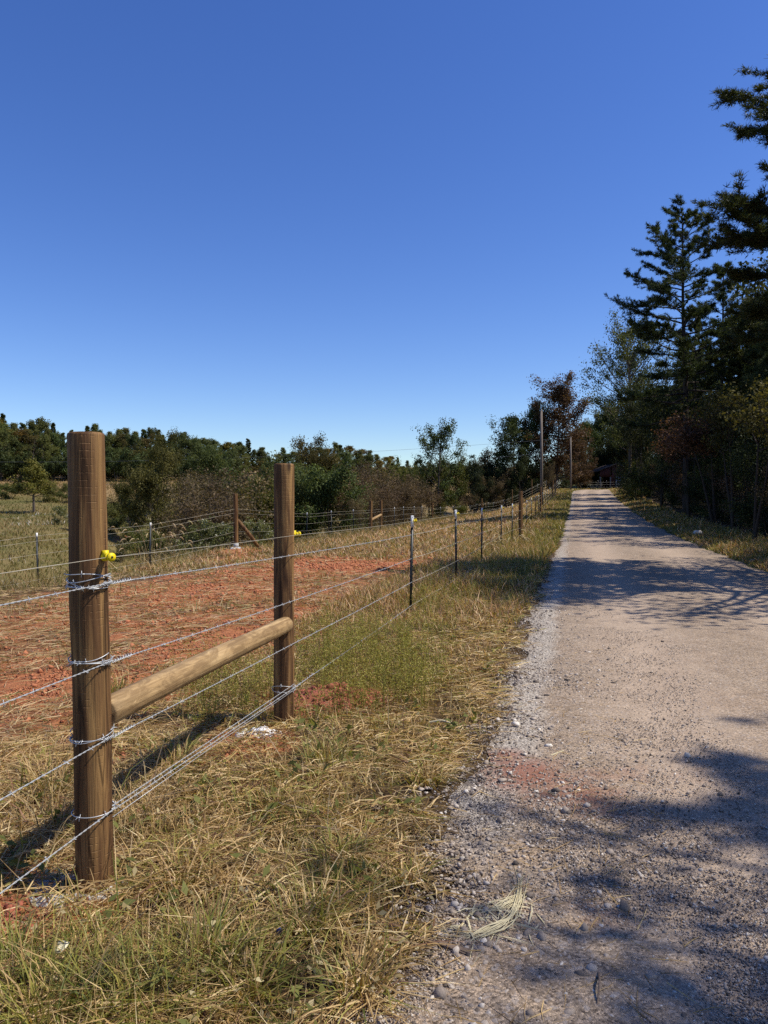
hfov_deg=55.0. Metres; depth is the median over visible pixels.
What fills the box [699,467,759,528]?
understorey shrub
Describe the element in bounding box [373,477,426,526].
scrub shrub
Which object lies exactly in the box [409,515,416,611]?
steel fence post
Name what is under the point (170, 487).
scrub shrub
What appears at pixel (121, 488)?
valley tree
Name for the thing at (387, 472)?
valley tree
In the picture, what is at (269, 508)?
valley tree
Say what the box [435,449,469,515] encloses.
valley tree
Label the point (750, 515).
understorey shrub
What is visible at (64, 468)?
edge shrub
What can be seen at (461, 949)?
bark strip
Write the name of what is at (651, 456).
understorey tree
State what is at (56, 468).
edge shrub
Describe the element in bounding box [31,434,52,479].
woodland tree
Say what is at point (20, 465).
edge shrub
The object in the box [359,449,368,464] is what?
woodland tree
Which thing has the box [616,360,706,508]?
understorey tree
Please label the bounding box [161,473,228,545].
scrub shrub
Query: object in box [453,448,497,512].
thicket tree
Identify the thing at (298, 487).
valley tree
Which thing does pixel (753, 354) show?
pine tree
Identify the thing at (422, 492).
scrub shrub
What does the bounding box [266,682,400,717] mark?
clay heap
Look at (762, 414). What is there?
understorey tree
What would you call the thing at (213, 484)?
scrub shrub
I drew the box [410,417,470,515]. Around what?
tall tree
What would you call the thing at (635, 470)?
roadside bush
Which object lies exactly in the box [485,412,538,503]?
roadside tree
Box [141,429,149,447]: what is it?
woodland tree
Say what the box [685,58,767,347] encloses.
pine tree
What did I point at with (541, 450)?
utility pole
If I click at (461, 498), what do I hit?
thicket tree
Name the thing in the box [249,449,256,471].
woodland tree
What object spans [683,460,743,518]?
understorey shrub
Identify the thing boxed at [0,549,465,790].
clay crumbs
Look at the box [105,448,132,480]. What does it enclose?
edge shrub
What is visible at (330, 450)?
woodland tree
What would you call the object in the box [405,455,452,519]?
valley tree
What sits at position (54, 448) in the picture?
woodland tree
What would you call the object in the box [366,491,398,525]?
scrub shrub
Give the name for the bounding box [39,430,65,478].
woodland tree
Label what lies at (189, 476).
scrub shrub
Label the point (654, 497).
understorey shrub
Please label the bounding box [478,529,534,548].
foxtail clump
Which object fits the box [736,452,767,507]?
understorey shrub
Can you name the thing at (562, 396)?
maple tree
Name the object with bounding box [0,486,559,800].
barbed wire
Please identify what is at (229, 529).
flowering weed
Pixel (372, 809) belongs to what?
stone
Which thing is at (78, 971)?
verge grass
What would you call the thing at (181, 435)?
woodland tree
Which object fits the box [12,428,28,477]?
woodland tree
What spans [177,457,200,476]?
edge shrub
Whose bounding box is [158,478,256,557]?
scrub shrub
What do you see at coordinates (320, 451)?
woodland tree
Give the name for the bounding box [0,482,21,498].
hillside shrub
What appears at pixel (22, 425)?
woodland tree
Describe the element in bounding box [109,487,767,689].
roadside grass
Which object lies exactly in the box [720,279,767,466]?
pine tree
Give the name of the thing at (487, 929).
dried stalks
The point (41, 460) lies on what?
edge shrub
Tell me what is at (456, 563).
steel fence post
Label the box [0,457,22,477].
edge shrub
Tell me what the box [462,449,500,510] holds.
thicket tree
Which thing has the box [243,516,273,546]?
bush
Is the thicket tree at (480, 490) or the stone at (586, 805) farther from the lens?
the thicket tree at (480, 490)
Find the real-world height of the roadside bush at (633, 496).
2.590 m
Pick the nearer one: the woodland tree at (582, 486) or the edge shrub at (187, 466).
the woodland tree at (582, 486)
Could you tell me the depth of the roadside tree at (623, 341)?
75.59 m
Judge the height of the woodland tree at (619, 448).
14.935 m
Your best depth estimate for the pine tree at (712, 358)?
49.54 m
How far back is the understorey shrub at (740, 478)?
30.35 m
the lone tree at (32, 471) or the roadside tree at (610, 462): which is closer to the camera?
the lone tree at (32, 471)
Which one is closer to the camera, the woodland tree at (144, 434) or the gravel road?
the gravel road
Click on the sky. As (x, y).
(360, 223)
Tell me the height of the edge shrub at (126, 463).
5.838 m
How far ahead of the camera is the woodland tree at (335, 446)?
196.69 m
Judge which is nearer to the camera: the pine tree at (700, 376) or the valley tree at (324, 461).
the pine tree at (700, 376)
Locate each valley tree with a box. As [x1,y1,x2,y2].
[107,467,147,524]
[116,444,189,536]
[133,428,190,510]
[184,435,240,491]
[214,465,273,544]
[227,450,323,547]
[228,469,294,544]
[257,453,335,540]
[289,431,340,514]
[294,450,370,536]
[317,472,382,534]
[359,458,392,526]
[388,455,415,524]
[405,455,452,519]
[432,468,456,516]
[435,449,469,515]
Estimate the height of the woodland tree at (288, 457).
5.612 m
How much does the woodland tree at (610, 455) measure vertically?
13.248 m
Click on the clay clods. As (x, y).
(5, 906)
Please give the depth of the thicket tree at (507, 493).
99.40 m
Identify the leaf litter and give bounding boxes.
[2,621,520,1023]
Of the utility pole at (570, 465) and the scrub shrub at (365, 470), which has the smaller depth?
the scrub shrub at (365, 470)
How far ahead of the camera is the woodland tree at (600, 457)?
129.67 m
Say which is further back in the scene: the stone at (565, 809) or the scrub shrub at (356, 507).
the scrub shrub at (356, 507)
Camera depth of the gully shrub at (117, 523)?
77.80 m
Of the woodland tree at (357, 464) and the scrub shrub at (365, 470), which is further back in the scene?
the woodland tree at (357, 464)
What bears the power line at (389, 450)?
attached to the utility pole at (570, 465)
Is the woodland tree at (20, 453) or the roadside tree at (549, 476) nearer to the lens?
the roadside tree at (549, 476)
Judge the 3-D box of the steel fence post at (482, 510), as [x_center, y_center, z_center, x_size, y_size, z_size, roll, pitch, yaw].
[2.385,0.725,17.820,0.086,1.650,0.050,1,1,18]
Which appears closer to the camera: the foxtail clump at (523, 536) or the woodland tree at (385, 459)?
the foxtail clump at (523, 536)
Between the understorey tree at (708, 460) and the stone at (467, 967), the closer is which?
the stone at (467, 967)
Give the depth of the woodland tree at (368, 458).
188.12 m
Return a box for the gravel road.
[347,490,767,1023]
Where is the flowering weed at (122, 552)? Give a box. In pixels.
[113,541,135,560]
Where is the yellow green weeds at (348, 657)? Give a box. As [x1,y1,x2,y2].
[154,528,570,731]
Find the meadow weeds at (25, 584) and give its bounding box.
[0,477,491,594]
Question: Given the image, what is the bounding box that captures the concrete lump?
[235,725,281,738]
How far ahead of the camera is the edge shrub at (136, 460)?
144.12 m
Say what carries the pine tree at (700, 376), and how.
on the ground at (10, 685)
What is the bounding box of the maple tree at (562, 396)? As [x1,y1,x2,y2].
[519,369,593,488]
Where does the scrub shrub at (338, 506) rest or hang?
on the ground at (10, 685)
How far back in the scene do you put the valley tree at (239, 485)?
61.26 m
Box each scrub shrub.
[151,466,273,546]
[156,474,238,557]
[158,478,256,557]
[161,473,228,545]
[168,464,268,547]
[178,468,228,493]
[180,477,271,548]
[194,472,239,543]
[324,470,385,528]
[333,463,407,531]
[334,458,401,520]
[345,489,385,529]
[355,476,406,528]
[357,467,419,523]
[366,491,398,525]
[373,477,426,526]
[386,473,440,522]
[397,491,425,522]
[402,481,444,521]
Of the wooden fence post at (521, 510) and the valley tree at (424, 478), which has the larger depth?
the valley tree at (424, 478)
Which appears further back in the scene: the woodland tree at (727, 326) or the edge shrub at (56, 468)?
the edge shrub at (56, 468)
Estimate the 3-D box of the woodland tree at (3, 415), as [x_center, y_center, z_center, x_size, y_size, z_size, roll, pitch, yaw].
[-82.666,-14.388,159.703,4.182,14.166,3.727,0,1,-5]
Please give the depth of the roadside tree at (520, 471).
100.39 m
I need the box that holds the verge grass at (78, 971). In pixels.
[0,565,737,1023]
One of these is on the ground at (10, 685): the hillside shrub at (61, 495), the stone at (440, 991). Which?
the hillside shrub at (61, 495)
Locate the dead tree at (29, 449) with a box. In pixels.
[26,437,40,465]
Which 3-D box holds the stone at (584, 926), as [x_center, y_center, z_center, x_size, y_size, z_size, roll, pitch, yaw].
[0.734,1.531,2.705,0.034,0.040,0.031,0,1,0]
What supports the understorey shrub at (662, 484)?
on the ground at (10, 685)
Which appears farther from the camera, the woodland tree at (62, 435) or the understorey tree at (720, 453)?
the woodland tree at (62, 435)
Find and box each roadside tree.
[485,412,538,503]
[506,441,539,502]
[518,397,554,494]
[527,472,544,495]
[543,460,555,488]
[567,437,597,488]
[572,307,676,495]
[592,340,672,457]
[607,443,627,463]
[739,224,767,323]
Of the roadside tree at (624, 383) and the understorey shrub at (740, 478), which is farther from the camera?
the roadside tree at (624, 383)
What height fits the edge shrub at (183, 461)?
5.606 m
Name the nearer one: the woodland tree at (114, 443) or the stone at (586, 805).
the stone at (586, 805)
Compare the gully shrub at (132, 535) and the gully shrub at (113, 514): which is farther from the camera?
the gully shrub at (113, 514)
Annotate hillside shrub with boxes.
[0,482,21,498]
[34,483,58,501]
[54,491,67,502]
[58,483,67,495]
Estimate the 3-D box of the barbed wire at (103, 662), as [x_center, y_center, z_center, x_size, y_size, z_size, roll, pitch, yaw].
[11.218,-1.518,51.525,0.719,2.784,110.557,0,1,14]
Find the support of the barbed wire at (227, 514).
attached to the wooden fence post
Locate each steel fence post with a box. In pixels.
[36,533,38,580]
[149,523,150,565]
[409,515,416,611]
[455,510,458,579]
[481,508,484,561]
[500,506,502,543]
[511,504,513,537]
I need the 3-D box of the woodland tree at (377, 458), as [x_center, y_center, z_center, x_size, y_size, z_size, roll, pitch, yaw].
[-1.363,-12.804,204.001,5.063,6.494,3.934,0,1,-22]
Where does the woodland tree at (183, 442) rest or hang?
on the ground at (10, 685)
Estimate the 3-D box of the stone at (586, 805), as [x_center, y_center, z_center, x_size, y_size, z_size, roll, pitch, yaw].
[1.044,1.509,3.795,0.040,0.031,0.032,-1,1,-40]
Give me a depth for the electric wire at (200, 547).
3.57 m
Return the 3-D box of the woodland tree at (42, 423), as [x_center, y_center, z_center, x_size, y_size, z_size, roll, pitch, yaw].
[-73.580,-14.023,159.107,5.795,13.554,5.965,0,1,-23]
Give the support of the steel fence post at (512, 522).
on the ground at (10, 685)
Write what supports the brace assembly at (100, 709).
on the ground at (10, 685)
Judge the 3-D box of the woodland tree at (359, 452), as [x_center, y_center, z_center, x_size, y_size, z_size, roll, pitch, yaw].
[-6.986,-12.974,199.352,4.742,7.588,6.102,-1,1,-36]
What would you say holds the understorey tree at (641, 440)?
on the ground at (10, 685)
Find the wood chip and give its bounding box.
[51,940,69,953]
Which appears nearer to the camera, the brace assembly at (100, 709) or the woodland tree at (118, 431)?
the brace assembly at (100, 709)
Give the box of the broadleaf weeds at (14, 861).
[0,626,507,1023]
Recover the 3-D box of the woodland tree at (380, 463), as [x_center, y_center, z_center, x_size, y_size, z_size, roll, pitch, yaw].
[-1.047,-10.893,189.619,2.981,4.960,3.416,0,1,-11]
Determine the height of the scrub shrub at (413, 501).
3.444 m
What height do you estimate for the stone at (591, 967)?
0.035 m
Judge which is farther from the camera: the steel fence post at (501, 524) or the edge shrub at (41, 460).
the edge shrub at (41, 460)
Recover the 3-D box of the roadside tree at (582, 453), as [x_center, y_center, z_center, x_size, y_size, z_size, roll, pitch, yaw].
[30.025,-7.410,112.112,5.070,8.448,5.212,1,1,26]
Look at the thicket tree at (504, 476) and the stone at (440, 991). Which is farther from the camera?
the thicket tree at (504, 476)
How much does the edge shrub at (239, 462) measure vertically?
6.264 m
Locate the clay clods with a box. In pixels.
[0,727,295,960]
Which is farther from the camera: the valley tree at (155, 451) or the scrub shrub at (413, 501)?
the valley tree at (155, 451)
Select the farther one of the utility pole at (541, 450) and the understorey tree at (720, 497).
the utility pole at (541, 450)
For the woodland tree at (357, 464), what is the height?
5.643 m
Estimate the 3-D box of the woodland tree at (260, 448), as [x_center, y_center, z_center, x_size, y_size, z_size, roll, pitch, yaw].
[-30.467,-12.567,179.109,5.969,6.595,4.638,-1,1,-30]
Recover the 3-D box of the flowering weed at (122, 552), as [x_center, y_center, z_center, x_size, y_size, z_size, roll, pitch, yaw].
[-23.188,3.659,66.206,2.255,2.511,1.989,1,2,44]
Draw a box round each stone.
[370,804,381,811]
[433,985,446,998]
[464,963,470,970]
[537,931,546,940]
[551,788,560,791]
[561,805,568,813]
[581,922,588,930]
[583,802,590,807]
[586,963,597,970]
[619,899,630,911]
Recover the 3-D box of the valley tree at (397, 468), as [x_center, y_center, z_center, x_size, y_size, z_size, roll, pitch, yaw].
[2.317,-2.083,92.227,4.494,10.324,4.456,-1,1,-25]
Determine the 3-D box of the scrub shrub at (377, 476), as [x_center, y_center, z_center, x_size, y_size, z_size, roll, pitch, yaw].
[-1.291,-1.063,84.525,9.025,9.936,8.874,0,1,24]
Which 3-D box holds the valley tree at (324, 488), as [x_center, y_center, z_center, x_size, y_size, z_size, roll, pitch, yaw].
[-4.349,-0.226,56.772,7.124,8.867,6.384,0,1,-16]
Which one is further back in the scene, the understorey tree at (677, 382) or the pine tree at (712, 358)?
the understorey tree at (677, 382)
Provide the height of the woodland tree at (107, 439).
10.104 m
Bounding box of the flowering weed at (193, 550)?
[169,539,205,555]
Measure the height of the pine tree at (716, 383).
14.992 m
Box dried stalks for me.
[410,866,548,965]
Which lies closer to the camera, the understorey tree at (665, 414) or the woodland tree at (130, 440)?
the understorey tree at (665, 414)
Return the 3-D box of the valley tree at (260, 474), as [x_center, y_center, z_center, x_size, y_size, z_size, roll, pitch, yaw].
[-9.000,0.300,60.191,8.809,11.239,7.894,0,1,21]
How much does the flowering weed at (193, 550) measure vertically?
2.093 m
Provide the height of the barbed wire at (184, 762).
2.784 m
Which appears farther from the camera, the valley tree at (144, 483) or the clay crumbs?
the valley tree at (144, 483)
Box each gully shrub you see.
[107,499,131,524]
[107,514,126,534]
[118,525,153,555]
[122,530,172,560]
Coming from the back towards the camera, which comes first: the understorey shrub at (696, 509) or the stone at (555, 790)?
the understorey shrub at (696, 509)
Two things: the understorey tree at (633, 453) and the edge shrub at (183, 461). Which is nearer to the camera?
the understorey tree at (633, 453)
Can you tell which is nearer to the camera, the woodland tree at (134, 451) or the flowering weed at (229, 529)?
the flowering weed at (229, 529)
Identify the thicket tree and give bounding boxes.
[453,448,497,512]
[454,481,477,513]
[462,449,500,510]
[467,471,500,512]
[478,476,508,512]
[481,449,526,509]
[493,464,524,505]
[493,480,514,507]
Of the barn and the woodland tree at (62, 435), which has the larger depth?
the woodland tree at (62, 435)
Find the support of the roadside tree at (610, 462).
on the ground at (10, 685)
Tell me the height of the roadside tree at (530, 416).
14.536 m
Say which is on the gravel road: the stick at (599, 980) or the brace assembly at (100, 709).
the stick at (599, 980)
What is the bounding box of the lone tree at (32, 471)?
[8,456,57,511]
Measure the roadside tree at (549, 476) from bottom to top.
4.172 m
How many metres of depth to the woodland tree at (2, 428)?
150.25 m
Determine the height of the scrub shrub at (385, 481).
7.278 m
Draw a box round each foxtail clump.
[108,521,192,570]
[473,536,507,553]
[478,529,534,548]
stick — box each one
[428,719,457,725]
[596,971,600,1004]
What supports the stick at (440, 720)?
on the ground at (10, 685)
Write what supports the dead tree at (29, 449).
on the ground at (10, 685)
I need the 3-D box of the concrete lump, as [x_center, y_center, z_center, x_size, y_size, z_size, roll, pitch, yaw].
[-0.850,1.511,5.054,0.318,0.082,0.247,0,1,0]
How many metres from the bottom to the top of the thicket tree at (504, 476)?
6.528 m
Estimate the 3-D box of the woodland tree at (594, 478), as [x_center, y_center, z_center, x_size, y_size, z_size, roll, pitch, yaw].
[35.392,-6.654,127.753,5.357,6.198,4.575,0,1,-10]
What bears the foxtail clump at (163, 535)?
on the ground at (10, 685)
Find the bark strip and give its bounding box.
[385,919,476,954]
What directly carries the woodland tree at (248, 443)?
on the ground at (10, 685)
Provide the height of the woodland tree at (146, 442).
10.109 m
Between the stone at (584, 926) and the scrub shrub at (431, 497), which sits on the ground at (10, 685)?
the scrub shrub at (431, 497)
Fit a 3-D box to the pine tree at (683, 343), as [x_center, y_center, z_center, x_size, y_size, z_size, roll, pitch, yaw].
[17.874,-9.543,45.930,9.473,20.216,8.845,0,1,-19]
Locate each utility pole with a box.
[540,409,542,504]
[570,438,571,488]
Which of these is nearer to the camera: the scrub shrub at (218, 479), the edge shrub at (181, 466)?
the scrub shrub at (218, 479)
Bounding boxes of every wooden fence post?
[519,491,522,537]
[539,487,541,512]
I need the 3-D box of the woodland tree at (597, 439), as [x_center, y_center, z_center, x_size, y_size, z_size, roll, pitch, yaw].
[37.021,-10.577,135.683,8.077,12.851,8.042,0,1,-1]
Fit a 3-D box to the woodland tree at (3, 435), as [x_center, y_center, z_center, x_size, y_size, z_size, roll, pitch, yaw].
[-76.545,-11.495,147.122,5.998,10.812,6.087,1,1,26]
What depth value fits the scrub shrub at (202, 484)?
51.73 m
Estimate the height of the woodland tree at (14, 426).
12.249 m
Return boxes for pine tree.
[604,193,755,514]
[675,304,723,506]
[680,349,719,418]
[681,259,744,493]
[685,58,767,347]
[702,329,742,407]
[704,357,732,402]
[712,297,760,497]
[714,326,752,397]
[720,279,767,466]
[739,342,766,427]
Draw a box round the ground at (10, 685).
[0,467,767,1023]
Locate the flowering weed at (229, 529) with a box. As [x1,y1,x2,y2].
[199,521,232,547]
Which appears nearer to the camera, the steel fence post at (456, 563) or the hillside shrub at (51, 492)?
the steel fence post at (456, 563)
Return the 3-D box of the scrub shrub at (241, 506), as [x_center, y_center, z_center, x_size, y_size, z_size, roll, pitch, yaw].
[-10.371,1.320,45.715,7.853,8.353,7.987,0,1,10]
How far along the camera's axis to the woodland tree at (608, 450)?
127.55 m
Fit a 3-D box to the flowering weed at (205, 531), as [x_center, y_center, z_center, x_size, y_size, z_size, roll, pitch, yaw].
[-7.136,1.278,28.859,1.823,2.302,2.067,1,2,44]
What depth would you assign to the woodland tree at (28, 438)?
151.80 m
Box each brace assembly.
[67,431,300,894]
[369,500,381,529]
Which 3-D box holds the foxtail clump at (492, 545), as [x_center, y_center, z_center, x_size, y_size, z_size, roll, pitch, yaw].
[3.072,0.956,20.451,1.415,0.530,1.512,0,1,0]
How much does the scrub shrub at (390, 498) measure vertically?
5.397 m
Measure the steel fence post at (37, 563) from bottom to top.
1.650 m
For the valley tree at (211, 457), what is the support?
on the ground at (10, 685)
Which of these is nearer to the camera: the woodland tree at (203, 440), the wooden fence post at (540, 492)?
the wooden fence post at (540, 492)
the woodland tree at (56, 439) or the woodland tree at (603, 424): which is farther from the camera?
the woodland tree at (56, 439)
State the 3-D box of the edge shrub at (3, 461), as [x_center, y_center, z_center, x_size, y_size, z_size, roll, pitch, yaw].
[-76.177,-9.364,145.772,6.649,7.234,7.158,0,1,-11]
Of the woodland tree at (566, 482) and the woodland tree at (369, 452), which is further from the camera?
the woodland tree at (369, 452)
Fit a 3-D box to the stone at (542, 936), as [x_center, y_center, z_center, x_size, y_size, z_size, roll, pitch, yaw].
[0.569,1.532,2.651,0.033,0.044,0.042,0,1,-17]
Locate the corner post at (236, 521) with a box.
[230,494,260,548]
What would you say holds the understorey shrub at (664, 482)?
on the ground at (10, 685)
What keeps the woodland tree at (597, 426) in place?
on the ground at (10, 685)
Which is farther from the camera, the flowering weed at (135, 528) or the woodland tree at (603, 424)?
the woodland tree at (603, 424)
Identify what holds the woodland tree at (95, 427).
on the ground at (10, 685)
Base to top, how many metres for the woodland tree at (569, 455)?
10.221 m
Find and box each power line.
[107,450,568,484]
[146,438,563,460]
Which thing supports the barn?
on the ground at (10, 685)
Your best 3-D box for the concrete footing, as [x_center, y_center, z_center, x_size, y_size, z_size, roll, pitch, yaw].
[-1.262,1.582,3.031,0.532,0.099,0.335,0,1,0]
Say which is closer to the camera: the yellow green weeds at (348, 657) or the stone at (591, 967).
the stone at (591, 967)
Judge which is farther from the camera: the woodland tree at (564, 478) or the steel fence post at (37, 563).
the woodland tree at (564, 478)
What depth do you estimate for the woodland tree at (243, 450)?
164.49 m
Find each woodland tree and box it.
[0,413,7,422]
[0,420,15,478]
[0,430,20,479]
[5,439,26,477]
[9,422,18,431]
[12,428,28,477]
[14,444,33,478]
[16,427,39,456]
[19,422,25,476]
[24,419,44,456]
[30,417,51,452]
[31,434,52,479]
[38,427,51,478]
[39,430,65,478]
[41,444,60,479]
[50,423,58,462]
[58,433,65,476]
[90,423,98,431]
[105,433,115,471]
[105,433,122,477]
[105,447,121,478]
[112,446,135,478]
[114,427,134,476]
[114,429,121,446]
[122,428,132,449]
[125,433,145,462]
[128,446,140,471]
[139,433,154,453]
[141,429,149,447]
[143,427,157,438]
[167,438,200,477]
[173,430,190,454]
[198,437,212,446]
[198,440,222,453]
[220,441,233,452]
[226,449,241,470]
[235,445,251,467]
[237,455,250,475]
[245,438,252,468]
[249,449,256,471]
[252,458,263,476]
[255,447,265,471]
[255,450,267,467]
[279,447,286,461]
[280,453,298,465]
[313,447,327,456]
[324,448,335,455]
[331,441,344,455]
[334,450,352,466]
[344,445,356,472]
[350,459,364,477]
[354,450,363,475]
[358,454,376,472]
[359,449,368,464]
[367,450,376,472]
[374,454,386,473]
[375,460,384,471]
[381,456,392,468]
[553,436,589,488]
[559,468,572,487]
[560,477,569,488]
[562,450,595,488]
[567,421,603,480]
[581,412,612,486]
[583,459,600,488]
[585,433,609,488]
[589,402,621,466]
[594,435,621,477]
[602,423,637,465]
[604,420,653,464]
[692,313,761,484]
[712,252,767,427]
[719,255,765,409]
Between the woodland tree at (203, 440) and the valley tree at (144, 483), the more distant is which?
the woodland tree at (203, 440)
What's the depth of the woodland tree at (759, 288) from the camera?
37.91 m
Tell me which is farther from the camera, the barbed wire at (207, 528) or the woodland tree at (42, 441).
the woodland tree at (42, 441)
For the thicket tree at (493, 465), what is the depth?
105.44 m
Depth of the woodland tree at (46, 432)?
151.23 m
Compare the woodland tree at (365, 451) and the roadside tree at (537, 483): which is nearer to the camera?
the roadside tree at (537, 483)
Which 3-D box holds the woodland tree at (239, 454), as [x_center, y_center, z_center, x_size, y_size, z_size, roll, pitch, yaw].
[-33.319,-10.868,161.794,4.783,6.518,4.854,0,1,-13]
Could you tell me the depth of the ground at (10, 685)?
6.94 m
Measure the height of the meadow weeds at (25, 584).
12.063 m
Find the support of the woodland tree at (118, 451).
on the ground at (10, 685)
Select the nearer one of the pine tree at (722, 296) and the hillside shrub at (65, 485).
the pine tree at (722, 296)
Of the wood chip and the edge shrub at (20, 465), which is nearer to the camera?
the wood chip
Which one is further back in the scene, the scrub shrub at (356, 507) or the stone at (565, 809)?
the scrub shrub at (356, 507)
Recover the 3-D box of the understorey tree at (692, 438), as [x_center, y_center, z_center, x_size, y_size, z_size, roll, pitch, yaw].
[15.359,-2.205,35.547,4.426,6.533,3.817,0,1,10]
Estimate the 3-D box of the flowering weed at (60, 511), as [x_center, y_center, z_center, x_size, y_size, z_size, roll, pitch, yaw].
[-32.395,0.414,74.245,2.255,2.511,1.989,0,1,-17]
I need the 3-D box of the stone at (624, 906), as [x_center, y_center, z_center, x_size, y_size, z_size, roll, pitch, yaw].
[0.929,1.525,2.841,0.041,0.051,0.046,0,1,0]
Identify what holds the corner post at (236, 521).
on the ground at (10, 685)
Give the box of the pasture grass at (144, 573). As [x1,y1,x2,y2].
[0,522,518,909]
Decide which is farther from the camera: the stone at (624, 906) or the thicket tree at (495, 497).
the thicket tree at (495, 497)
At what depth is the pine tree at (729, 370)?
47.33 m
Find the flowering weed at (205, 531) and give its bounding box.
[171,516,226,550]
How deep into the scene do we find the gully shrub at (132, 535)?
68.82 m
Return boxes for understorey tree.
[604,381,667,498]
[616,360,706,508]
[622,446,638,491]
[629,342,715,501]
[647,419,709,517]
[647,452,708,464]
[654,402,737,524]
[661,419,735,505]
[677,386,764,528]
[692,411,751,501]
[697,389,765,501]
[699,389,755,514]
[716,374,767,540]
[731,403,767,461]
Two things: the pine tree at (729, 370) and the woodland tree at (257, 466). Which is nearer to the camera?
the pine tree at (729, 370)
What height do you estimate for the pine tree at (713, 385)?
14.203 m
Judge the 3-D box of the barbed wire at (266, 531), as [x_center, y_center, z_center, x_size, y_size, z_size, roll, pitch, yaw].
[1.400,-0.469,54.275,8.103,4.015,95.967,0,1,20]
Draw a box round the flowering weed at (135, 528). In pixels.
[125,523,146,540]
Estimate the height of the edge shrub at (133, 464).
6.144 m
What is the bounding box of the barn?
[589,464,626,488]
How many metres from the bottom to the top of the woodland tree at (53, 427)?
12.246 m
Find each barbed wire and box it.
[0,485,557,706]
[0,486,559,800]
[0,493,555,893]
[0,505,527,605]
[1,484,537,540]
[3,487,538,559]
[5,485,537,545]
[12,490,543,584]
[24,492,533,569]
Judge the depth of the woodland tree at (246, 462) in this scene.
158.54 m
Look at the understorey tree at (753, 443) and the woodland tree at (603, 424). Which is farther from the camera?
the woodland tree at (603, 424)
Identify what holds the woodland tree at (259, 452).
on the ground at (10, 685)
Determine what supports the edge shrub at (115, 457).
on the ground at (10, 685)
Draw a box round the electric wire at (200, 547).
[0,488,550,573]
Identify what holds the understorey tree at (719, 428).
on the ground at (10, 685)
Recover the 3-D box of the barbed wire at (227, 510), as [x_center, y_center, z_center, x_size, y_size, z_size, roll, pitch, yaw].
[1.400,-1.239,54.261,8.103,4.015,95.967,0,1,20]
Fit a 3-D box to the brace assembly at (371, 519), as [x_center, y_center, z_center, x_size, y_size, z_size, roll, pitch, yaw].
[-0.478,0.410,43.815,0.188,2.192,1.891,0,1,20]
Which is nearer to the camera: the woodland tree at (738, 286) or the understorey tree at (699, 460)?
the woodland tree at (738, 286)
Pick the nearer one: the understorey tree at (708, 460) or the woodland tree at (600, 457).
the understorey tree at (708, 460)
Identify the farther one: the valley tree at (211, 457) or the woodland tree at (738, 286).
the valley tree at (211, 457)
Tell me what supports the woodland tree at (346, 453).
on the ground at (10, 685)
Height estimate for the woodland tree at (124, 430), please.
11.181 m
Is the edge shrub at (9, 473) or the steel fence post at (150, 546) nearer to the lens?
the steel fence post at (150, 546)
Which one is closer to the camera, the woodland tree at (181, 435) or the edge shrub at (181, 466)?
the edge shrub at (181, 466)
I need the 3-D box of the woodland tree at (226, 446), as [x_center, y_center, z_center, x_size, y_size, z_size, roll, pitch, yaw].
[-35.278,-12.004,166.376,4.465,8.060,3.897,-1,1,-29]
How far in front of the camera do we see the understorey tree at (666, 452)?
41.81 m
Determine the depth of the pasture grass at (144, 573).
8.20 m
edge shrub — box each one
[0,447,17,479]
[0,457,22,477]
[9,451,34,479]
[38,456,50,473]
[41,456,63,479]
[45,452,67,480]
[58,447,67,474]
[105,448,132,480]
[105,454,119,476]
[116,454,135,475]
[120,453,146,476]
[126,447,153,470]
[166,448,186,479]
[174,457,189,476]
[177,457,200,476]
[220,451,247,477]
[221,451,232,473]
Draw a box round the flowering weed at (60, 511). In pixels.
[50,504,67,523]
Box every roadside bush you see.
[622,480,646,500]
[624,459,652,496]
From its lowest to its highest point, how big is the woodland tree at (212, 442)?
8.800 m
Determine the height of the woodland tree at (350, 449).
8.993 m
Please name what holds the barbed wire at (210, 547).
attached to the wooden fence post
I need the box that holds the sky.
[0,0,767,483]
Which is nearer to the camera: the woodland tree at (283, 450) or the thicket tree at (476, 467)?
the thicket tree at (476, 467)
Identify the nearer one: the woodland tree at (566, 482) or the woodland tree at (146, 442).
the woodland tree at (566, 482)
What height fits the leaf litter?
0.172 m
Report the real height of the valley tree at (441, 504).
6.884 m
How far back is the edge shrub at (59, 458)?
145.77 m
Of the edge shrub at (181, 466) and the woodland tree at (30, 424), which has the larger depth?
the woodland tree at (30, 424)
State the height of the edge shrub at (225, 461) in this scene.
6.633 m
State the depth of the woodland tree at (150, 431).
165.55 m
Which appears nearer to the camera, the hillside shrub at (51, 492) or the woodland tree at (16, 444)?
the hillside shrub at (51, 492)
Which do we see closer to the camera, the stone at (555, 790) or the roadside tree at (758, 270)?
the stone at (555, 790)
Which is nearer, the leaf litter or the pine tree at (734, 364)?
the leaf litter
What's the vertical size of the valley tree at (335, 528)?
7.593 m
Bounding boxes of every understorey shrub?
[644,451,712,510]
[644,464,676,502]
[649,458,690,505]
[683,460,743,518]
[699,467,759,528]
[715,433,767,531]
[722,420,767,537]
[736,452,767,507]
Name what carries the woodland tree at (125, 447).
on the ground at (10, 685)
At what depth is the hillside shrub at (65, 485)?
113.45 m
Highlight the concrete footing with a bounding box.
[27,872,131,909]
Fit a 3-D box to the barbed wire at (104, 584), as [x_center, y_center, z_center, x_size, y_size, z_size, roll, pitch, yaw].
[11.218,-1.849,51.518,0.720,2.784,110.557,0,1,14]

